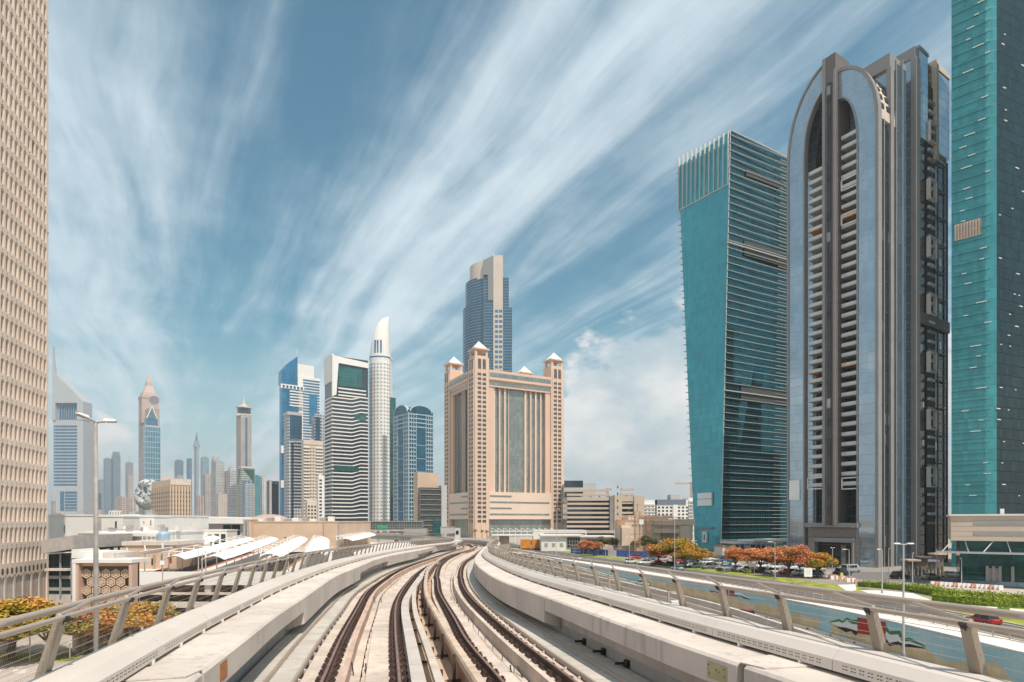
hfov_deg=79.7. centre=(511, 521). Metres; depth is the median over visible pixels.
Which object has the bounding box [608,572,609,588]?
lamp pole
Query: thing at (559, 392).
window
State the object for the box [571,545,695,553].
fence
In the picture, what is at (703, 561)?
hatchback car
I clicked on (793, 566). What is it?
parked suv
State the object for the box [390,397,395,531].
glass slab
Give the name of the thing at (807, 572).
notice board
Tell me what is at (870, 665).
duct cover
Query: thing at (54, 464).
window
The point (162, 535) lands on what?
water tank
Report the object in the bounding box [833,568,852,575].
parked suv
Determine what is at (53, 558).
window
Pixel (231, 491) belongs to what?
distant tower
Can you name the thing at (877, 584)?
hedge
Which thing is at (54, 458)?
window
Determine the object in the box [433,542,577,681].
railway track
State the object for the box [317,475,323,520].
apartment tower
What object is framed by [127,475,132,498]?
distant tower
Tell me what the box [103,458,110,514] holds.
distant tower
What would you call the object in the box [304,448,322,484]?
window
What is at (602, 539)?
acacia tree
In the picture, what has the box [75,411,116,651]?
street lamp
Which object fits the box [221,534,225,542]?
window
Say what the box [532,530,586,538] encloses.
long canopy building
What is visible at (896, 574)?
parked suv
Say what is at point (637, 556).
parked suv
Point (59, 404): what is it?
window
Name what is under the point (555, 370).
tall window
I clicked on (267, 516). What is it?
dome roof
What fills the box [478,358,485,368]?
tall window
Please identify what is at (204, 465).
distant tower
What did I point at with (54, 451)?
window
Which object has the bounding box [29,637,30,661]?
bollard lamp
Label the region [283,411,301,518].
blue tower
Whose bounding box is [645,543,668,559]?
flame tree
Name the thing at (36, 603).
flame tree
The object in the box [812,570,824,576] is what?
hatchback car
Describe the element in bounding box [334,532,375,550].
canopy
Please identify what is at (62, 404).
window
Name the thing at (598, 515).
office block
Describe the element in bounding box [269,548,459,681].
cable tray
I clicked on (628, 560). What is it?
hatchback car
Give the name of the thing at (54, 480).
window
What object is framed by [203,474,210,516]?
distant tower
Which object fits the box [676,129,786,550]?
slanted tower
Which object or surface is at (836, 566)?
parked suv
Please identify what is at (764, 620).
retaining wall
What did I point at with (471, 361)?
tall window
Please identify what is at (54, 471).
window
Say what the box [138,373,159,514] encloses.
clock tower
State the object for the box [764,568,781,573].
parked car
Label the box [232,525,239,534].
window
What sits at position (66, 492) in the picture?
window
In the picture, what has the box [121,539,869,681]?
viaduct
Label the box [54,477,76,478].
window
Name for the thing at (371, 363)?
window
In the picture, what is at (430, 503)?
office block
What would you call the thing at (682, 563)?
parked car
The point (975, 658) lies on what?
railing
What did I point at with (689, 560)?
hatchback car
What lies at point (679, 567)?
hatchback car
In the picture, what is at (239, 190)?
sky
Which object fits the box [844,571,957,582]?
access road
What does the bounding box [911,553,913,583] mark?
street lamp
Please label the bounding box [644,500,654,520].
apartment building
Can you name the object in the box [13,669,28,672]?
kerb
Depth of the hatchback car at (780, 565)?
167.61 m
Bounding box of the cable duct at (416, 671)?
[401,562,438,681]
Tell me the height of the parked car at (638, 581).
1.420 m
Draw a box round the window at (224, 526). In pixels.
[223,525,230,528]
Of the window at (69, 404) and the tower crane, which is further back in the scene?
the window at (69, 404)
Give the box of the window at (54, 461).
[54,461,76,462]
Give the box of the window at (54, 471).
[54,471,76,472]
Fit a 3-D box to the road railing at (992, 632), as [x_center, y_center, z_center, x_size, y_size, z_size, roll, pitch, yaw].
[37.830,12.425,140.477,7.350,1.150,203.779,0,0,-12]
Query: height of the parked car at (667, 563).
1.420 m
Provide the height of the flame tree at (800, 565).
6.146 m
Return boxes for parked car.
[635,579,648,585]
[637,559,652,563]
[649,560,664,564]
[655,556,669,560]
[663,561,677,565]
[676,562,691,566]
[688,563,703,567]
[727,565,742,570]
[754,567,767,572]
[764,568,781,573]
[778,568,794,574]
[791,569,803,575]
[920,573,940,579]
[941,571,955,577]
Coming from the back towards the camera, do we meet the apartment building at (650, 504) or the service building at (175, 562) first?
the apartment building at (650, 504)
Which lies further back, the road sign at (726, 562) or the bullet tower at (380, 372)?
the bullet tower at (380, 372)
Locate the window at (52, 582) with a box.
[49,571,70,593]
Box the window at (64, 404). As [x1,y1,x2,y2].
[64,404,65,418]
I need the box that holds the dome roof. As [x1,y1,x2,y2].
[253,514,287,520]
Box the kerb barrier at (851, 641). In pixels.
[532,554,915,659]
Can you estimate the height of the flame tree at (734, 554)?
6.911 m
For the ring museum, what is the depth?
987.44 m
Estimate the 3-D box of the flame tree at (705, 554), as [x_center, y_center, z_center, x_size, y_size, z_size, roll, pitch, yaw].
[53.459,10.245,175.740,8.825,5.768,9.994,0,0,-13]
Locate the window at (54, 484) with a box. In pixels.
[54,484,76,485]
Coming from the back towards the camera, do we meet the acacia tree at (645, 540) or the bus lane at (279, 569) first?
the acacia tree at (645, 540)
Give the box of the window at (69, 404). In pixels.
[69,404,70,418]
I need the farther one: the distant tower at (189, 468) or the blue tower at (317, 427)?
the distant tower at (189, 468)
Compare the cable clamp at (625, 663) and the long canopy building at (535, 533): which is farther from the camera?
the long canopy building at (535, 533)
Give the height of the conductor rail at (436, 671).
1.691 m
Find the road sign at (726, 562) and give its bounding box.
[722,559,731,572]
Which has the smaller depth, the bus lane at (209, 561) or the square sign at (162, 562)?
the square sign at (162, 562)
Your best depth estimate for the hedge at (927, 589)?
107.44 m
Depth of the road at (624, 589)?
115.13 m
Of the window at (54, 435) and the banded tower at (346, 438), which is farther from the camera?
the window at (54, 435)
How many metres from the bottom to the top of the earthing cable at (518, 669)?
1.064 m
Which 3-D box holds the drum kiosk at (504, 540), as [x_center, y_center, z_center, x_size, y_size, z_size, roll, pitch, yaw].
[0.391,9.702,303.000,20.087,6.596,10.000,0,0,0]
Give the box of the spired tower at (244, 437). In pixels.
[236,397,251,516]
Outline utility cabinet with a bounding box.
[0,641,16,650]
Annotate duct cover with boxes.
[27,538,455,681]
[465,538,1009,681]
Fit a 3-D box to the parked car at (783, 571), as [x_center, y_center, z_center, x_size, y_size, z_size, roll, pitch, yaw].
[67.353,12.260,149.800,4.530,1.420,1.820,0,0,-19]
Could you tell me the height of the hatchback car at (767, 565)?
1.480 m
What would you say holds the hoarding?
on the grass verge
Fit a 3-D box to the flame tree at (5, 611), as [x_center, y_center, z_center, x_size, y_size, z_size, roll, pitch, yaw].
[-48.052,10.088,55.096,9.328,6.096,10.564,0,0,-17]
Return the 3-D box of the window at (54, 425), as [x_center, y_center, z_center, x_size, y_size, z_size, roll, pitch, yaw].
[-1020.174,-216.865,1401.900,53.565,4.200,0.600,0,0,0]
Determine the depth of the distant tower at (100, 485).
2706.27 m
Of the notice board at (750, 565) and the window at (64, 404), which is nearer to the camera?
the notice board at (750, 565)
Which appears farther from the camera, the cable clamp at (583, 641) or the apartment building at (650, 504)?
the apartment building at (650, 504)
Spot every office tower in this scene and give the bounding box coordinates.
[0,0,48,601]
[52,346,93,514]
[463,253,511,372]
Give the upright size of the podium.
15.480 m
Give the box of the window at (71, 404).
[71,404,72,418]
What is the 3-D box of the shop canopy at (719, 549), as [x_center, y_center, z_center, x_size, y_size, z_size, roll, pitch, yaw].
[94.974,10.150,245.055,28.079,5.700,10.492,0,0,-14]
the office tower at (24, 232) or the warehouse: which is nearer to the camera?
the office tower at (24, 232)
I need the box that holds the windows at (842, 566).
[841,565,859,567]
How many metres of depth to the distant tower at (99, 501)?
1505.29 m
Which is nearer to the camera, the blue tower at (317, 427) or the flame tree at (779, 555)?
the flame tree at (779, 555)
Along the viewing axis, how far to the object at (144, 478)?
986.82 m
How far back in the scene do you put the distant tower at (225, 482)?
1502.31 m
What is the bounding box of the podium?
[936,509,1023,588]
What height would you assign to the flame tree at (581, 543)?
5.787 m
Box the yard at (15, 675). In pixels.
[0,653,89,681]
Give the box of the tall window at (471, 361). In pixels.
[469,359,472,369]
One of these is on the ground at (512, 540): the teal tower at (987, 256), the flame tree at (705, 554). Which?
the teal tower at (987, 256)
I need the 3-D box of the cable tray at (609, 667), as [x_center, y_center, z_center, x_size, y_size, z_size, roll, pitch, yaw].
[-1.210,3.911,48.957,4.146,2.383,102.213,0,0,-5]
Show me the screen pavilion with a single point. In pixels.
(117, 574)
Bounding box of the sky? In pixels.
[48,0,950,521]
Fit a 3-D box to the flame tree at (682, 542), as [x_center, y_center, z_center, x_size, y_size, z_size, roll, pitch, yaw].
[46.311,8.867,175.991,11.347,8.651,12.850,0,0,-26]
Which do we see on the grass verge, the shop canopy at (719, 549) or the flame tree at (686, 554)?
the flame tree at (686, 554)
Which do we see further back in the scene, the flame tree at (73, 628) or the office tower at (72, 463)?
the office tower at (72, 463)
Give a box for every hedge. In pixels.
[857,579,914,591]
[909,583,966,595]
[931,590,1023,607]
[959,588,1023,598]
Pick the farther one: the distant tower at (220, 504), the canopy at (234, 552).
the distant tower at (220, 504)
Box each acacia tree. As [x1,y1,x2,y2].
[594,536,609,548]
[607,537,617,549]
[637,535,658,545]
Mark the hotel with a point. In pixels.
(503, 449)
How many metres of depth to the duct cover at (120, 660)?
9.21 m
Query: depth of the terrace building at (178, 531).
109.09 m
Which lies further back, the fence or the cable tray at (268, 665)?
the fence
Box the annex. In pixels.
[41,533,132,605]
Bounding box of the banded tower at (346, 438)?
[324,354,367,520]
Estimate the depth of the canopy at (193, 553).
102.20 m
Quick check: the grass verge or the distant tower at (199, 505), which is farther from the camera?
the distant tower at (199, 505)
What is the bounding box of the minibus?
[841,564,860,571]
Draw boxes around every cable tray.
[240,547,457,681]
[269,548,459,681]
[467,558,618,681]
[473,564,650,681]
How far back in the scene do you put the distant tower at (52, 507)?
1303.09 m
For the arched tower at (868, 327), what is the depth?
182.45 m
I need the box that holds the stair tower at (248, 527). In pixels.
[243,519,257,550]
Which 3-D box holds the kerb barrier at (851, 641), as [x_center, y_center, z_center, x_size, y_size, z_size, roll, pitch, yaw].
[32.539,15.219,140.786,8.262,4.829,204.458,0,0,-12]
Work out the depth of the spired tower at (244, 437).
1259.20 m
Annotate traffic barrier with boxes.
[825,573,857,582]
[930,581,1003,589]
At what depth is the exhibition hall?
132.00 m
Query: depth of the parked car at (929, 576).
136.36 m
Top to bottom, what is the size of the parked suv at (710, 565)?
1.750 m
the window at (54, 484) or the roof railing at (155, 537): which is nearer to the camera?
the roof railing at (155, 537)
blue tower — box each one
[278,356,319,515]
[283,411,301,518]
[311,414,323,475]
[393,405,432,533]
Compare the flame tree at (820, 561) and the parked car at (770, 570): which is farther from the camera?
the parked car at (770, 570)
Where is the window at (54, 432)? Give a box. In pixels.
[54,432,76,433]
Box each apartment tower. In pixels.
[301,439,322,518]
[305,499,316,518]
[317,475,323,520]
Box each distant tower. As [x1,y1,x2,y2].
[51,501,54,514]
[98,479,102,509]
[98,493,100,509]
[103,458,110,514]
[111,450,120,510]
[115,496,126,514]
[125,457,132,496]
[126,498,136,514]
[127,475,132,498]
[174,460,182,477]
[187,458,191,514]
[193,431,199,515]
[195,495,203,515]
[201,445,208,495]
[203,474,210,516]
[211,455,219,516]
[212,461,224,516]
[215,492,226,516]
[225,471,226,493]
[227,466,235,516]
[238,466,254,516]
[242,480,252,517]
[255,475,259,515]
[260,476,267,514]
[267,480,278,514]
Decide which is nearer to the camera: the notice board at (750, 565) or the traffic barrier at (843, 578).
the traffic barrier at (843, 578)
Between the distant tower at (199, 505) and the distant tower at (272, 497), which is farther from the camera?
the distant tower at (199, 505)
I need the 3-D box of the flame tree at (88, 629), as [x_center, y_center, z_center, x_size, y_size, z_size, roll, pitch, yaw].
[-39.926,10.572,61.057,6.943,5.082,7.863,0,0,37]
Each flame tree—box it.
[0,595,83,659]
[0,598,32,633]
[11,602,86,641]
[68,604,139,640]
[69,609,111,652]
[88,600,181,632]
[576,540,593,553]
[582,541,602,555]
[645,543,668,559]
[650,537,699,565]
[669,548,700,567]
[690,548,716,562]
[723,546,746,571]
[741,547,774,572]
[761,544,814,576]
[785,550,810,568]
[802,552,838,577]
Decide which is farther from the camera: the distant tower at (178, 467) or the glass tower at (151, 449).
the distant tower at (178, 467)
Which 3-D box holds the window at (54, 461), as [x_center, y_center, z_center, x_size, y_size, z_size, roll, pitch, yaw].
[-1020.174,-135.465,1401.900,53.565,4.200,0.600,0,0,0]
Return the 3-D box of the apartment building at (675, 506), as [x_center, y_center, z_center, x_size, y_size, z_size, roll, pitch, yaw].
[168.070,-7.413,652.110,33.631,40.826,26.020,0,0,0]
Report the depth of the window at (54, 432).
1401.53 m
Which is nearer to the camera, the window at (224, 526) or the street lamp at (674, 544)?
the street lamp at (674, 544)
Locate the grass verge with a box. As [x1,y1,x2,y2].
[531,546,1023,624]
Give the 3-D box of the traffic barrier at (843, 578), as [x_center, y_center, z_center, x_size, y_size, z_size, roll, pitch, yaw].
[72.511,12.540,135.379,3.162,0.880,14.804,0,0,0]
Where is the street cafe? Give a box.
[900,553,946,575]
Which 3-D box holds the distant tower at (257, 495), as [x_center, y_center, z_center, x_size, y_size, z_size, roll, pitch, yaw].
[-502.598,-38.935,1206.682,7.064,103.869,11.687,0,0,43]
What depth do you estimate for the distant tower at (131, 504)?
1155.66 m
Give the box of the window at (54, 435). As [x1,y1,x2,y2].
[54,435,76,436]
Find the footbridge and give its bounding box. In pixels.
[371,521,427,542]
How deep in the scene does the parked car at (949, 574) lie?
141.52 m
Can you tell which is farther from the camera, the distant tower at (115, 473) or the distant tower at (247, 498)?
the distant tower at (115, 473)
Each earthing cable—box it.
[351,573,406,680]
[450,575,529,681]
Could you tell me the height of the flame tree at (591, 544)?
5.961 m
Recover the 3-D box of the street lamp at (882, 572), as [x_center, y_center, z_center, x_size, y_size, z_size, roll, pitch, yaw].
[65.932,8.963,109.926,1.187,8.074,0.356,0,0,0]
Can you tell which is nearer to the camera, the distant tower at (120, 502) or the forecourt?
the forecourt
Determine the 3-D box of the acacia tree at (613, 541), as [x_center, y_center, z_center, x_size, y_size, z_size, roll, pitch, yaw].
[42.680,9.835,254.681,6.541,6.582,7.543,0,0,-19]
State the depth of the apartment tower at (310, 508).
542.60 m
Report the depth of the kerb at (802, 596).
81.39 m
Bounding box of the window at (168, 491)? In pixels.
[152,491,189,510]
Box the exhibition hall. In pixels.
[48,509,208,553]
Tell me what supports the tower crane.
on the car park
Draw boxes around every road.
[371,530,462,541]
[461,537,1023,638]
[503,554,865,647]
[504,559,748,621]
[535,554,1023,681]
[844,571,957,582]
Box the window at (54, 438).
[54,438,76,439]
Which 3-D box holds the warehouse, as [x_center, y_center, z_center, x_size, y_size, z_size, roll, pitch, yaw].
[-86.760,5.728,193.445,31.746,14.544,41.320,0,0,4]
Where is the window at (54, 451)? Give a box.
[54,451,76,452]
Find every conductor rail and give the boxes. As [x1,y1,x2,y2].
[409,561,446,681]
[419,543,485,681]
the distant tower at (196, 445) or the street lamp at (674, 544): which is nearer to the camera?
the street lamp at (674, 544)
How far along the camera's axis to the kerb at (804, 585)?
133.62 m
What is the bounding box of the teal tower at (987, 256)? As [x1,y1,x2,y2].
[951,0,1023,566]
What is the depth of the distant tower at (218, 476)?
1509.71 m
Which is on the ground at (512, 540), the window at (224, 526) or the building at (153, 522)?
the building at (153, 522)
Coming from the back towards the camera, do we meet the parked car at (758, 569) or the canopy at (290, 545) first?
the parked car at (758, 569)
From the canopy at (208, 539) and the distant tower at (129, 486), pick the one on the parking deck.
the canopy at (208, 539)
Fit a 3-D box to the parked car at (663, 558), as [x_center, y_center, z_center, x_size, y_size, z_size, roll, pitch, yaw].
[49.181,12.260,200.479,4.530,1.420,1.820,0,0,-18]
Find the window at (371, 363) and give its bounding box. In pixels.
[369,363,389,480]
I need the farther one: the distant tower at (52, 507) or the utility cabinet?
the distant tower at (52, 507)
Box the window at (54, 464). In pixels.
[54,464,76,465]
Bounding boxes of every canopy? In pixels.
[126,543,171,571]
[161,535,252,571]
[199,535,278,570]
[203,533,219,545]
[257,535,307,566]
[304,535,328,567]
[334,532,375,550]
[714,539,786,554]
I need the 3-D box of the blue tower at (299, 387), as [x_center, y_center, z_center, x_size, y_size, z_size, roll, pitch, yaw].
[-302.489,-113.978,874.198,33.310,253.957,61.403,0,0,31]
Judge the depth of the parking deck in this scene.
80.90 m
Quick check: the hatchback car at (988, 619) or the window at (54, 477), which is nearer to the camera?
the hatchback car at (988, 619)
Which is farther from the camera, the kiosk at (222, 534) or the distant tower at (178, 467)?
the distant tower at (178, 467)
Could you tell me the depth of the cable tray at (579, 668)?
16.07 m
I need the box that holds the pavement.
[524,552,1023,650]
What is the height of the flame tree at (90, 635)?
4.725 m
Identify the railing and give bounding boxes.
[0,536,452,681]
[142,534,175,540]
[486,536,1023,681]
[547,552,1023,639]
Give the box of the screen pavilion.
[72,558,150,651]
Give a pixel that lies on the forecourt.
(1013, 590)
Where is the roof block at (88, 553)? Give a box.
[72,548,139,558]
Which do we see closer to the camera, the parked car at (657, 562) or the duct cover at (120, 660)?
the duct cover at (120, 660)
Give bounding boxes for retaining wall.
[501,556,841,642]
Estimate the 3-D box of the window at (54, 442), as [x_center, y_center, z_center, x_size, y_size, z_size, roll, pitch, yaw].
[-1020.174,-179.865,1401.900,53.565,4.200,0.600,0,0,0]
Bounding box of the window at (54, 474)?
[54,474,76,475]
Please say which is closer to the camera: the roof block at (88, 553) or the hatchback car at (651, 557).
the roof block at (88, 553)
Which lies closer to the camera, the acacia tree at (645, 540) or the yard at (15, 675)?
the yard at (15, 675)
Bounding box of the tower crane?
[616,504,680,550]
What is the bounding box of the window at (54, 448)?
[54,448,76,449]
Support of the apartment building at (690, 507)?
on the ground at (512, 540)
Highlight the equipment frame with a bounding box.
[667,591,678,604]
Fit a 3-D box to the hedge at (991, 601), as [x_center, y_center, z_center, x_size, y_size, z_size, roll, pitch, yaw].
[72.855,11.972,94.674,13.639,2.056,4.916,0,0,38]
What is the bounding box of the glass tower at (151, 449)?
[143,406,160,514]
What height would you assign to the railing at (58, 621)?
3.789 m
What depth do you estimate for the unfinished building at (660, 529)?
246.26 m
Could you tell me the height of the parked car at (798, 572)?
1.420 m
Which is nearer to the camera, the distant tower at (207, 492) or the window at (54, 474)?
the window at (54, 474)
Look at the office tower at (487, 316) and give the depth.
800.00 m
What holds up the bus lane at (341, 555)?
on the parking deck
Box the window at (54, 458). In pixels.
[54,458,76,459]
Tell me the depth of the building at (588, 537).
300.00 m
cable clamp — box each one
[575,638,585,644]
[593,647,605,654]
[615,659,629,667]
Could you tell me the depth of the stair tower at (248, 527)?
153.00 m
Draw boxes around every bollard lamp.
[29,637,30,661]
[68,641,71,659]
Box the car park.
[569,548,955,596]
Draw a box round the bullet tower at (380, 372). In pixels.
[369,317,392,531]
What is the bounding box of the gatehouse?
[539,534,582,550]
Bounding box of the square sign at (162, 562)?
[160,560,164,596]
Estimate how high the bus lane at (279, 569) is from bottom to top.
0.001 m
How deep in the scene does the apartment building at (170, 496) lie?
477.44 m
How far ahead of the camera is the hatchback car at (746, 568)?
157.49 m
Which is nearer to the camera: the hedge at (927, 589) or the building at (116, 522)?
the hedge at (927, 589)
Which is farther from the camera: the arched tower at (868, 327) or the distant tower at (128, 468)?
the distant tower at (128, 468)
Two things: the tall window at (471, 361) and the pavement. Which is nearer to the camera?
the pavement
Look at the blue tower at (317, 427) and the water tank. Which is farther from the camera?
the blue tower at (317, 427)
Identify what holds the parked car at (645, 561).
on the frontage road at (911, 608)
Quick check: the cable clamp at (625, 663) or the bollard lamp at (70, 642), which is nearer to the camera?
the cable clamp at (625, 663)
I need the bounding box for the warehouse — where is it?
[209,517,309,545]
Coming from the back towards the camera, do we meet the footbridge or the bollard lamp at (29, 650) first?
the footbridge
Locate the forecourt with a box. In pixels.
[896,583,1023,594]
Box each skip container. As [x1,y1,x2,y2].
[520,539,530,548]
[532,539,539,548]
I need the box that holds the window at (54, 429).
[54,429,76,430]
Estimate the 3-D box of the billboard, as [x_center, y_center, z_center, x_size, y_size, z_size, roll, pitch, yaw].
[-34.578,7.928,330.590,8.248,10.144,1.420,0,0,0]
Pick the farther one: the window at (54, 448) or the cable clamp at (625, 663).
the window at (54, 448)
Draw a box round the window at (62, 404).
[62,404,63,418]
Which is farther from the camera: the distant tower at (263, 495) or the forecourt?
the distant tower at (263, 495)
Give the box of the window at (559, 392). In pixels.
[445,373,560,521]
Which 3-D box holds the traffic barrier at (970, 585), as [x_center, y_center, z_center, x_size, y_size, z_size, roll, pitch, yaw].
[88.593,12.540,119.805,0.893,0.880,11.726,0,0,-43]
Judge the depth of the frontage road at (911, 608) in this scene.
107.38 m
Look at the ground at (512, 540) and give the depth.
88.36 m
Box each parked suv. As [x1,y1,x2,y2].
[628,554,641,558]
[700,562,718,568]
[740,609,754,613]
[782,563,797,568]
[823,565,839,567]
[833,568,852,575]
[889,571,910,578]
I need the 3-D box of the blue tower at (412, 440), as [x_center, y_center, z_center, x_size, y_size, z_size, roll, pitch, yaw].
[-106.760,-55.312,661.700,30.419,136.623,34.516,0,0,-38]
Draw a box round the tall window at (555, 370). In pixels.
[554,369,560,378]
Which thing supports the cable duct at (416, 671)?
on the viaduct
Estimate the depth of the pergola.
359.93 m
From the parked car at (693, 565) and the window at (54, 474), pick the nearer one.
the parked car at (693, 565)
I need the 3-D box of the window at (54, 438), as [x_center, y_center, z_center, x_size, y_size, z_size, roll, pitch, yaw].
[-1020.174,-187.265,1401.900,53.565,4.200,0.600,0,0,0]
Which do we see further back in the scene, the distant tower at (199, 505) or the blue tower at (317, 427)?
the distant tower at (199, 505)
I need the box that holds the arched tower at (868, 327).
[787,45,949,567]
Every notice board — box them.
[748,563,755,573]
[804,568,811,576]
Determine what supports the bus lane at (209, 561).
on the parking deck
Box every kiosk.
[204,529,237,550]
[492,534,532,547]
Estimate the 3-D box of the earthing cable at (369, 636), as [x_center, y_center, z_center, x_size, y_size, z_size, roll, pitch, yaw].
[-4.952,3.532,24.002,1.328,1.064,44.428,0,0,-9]
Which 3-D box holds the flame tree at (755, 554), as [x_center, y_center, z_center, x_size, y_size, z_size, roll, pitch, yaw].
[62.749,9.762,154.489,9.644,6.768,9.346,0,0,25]
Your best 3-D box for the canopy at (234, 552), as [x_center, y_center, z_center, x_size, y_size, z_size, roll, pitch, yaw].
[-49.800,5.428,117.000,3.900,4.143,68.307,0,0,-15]
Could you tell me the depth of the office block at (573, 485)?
520.00 m
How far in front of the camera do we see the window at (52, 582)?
91.95 m
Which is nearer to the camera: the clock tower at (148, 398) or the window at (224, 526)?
the window at (224, 526)
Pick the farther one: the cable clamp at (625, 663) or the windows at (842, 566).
the windows at (842, 566)
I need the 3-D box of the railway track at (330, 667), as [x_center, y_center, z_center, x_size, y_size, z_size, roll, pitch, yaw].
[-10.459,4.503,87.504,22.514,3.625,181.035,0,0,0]
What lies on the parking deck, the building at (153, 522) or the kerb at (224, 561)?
the kerb at (224, 561)
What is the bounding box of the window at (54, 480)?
[54,480,76,481]
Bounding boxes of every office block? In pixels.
[414,472,446,537]
[562,486,643,538]
[563,481,595,497]
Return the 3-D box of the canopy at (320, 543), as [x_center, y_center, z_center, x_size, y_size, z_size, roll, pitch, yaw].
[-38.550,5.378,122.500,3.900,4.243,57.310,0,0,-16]
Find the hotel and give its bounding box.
[444,341,563,536]
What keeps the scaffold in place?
on the car park
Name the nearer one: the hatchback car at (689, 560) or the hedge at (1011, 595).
the hedge at (1011, 595)
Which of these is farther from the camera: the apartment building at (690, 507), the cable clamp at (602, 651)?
the apartment building at (690, 507)
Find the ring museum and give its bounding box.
[133,478,155,509]
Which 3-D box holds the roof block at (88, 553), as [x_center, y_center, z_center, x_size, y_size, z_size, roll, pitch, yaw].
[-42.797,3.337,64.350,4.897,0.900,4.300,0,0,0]
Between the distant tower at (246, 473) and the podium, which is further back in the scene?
the distant tower at (246, 473)
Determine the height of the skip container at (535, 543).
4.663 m
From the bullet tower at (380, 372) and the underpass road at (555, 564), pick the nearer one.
the underpass road at (555, 564)
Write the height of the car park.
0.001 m
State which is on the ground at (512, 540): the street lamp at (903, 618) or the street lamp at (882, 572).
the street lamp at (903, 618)
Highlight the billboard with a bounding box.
[441,527,454,537]
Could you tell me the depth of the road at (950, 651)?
84.00 m
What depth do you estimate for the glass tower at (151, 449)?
1389.51 m
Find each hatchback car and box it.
[623,558,636,562]
[644,556,656,559]
[671,565,683,570]
[686,558,696,562]
[699,559,712,563]
[739,566,755,571]
[756,562,769,567]
[769,563,782,568]
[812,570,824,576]
[963,614,1002,624]
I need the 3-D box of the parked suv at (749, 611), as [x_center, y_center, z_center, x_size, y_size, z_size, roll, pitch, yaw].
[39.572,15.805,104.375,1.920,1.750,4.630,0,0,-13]
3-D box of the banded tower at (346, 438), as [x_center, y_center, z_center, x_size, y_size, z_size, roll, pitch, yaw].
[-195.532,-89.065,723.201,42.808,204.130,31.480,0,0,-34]
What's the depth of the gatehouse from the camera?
268.00 m
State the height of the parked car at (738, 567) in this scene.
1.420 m
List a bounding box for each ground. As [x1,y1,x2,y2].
[0,522,950,652]
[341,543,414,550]
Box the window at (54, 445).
[54,445,76,446]
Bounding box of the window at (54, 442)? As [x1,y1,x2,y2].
[54,442,76,443]
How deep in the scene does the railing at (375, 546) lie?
178.83 m
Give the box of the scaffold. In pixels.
[646,515,649,550]
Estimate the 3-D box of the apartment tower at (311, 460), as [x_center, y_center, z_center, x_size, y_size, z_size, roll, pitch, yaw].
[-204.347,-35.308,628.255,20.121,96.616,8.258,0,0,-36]
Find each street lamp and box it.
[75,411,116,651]
[674,519,674,569]
[878,549,882,592]
[893,543,913,656]
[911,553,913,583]
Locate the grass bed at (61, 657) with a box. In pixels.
[0,653,88,661]
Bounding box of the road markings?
[515,555,1019,647]
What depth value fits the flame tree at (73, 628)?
56.80 m
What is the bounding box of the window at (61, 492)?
[60,491,63,510]
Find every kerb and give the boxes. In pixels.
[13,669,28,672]
[150,556,215,571]
[191,551,257,571]
[512,543,1023,625]
[533,551,1023,640]
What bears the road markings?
on the frontage road at (911, 608)
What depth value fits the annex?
91.95 m
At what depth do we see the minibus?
154.82 m
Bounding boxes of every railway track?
[315,544,471,681]
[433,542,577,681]
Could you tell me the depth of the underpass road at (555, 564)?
191.71 m
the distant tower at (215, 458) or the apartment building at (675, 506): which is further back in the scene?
the distant tower at (215, 458)
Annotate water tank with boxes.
[156,531,169,540]
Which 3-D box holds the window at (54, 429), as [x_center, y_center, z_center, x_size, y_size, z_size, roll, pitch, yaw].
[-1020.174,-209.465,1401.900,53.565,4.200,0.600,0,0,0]
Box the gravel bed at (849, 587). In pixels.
[838,584,1023,611]
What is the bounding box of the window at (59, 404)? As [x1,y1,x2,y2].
[59,404,60,418]
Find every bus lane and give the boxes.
[157,552,252,571]
[242,552,302,571]
[332,552,354,559]
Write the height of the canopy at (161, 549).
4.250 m
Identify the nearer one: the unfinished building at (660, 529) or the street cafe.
the street cafe
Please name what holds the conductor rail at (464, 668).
on the viaduct
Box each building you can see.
[77,525,203,549]
[122,539,204,590]
[151,478,190,514]
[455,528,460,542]
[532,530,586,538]
[580,535,614,547]
[615,515,694,550]
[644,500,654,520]
[655,495,688,518]
[682,498,693,533]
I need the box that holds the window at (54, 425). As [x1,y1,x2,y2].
[54,425,76,426]
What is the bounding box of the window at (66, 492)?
[65,491,76,510]
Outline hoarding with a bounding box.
[571,548,647,557]
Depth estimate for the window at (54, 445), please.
1401.53 m
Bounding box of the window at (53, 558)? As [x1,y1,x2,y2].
[49,554,70,567]
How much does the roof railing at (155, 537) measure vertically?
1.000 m
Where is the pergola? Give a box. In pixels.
[491,528,553,542]
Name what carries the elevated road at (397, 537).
on the ground at (512, 540)
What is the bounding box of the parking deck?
[140,551,374,611]

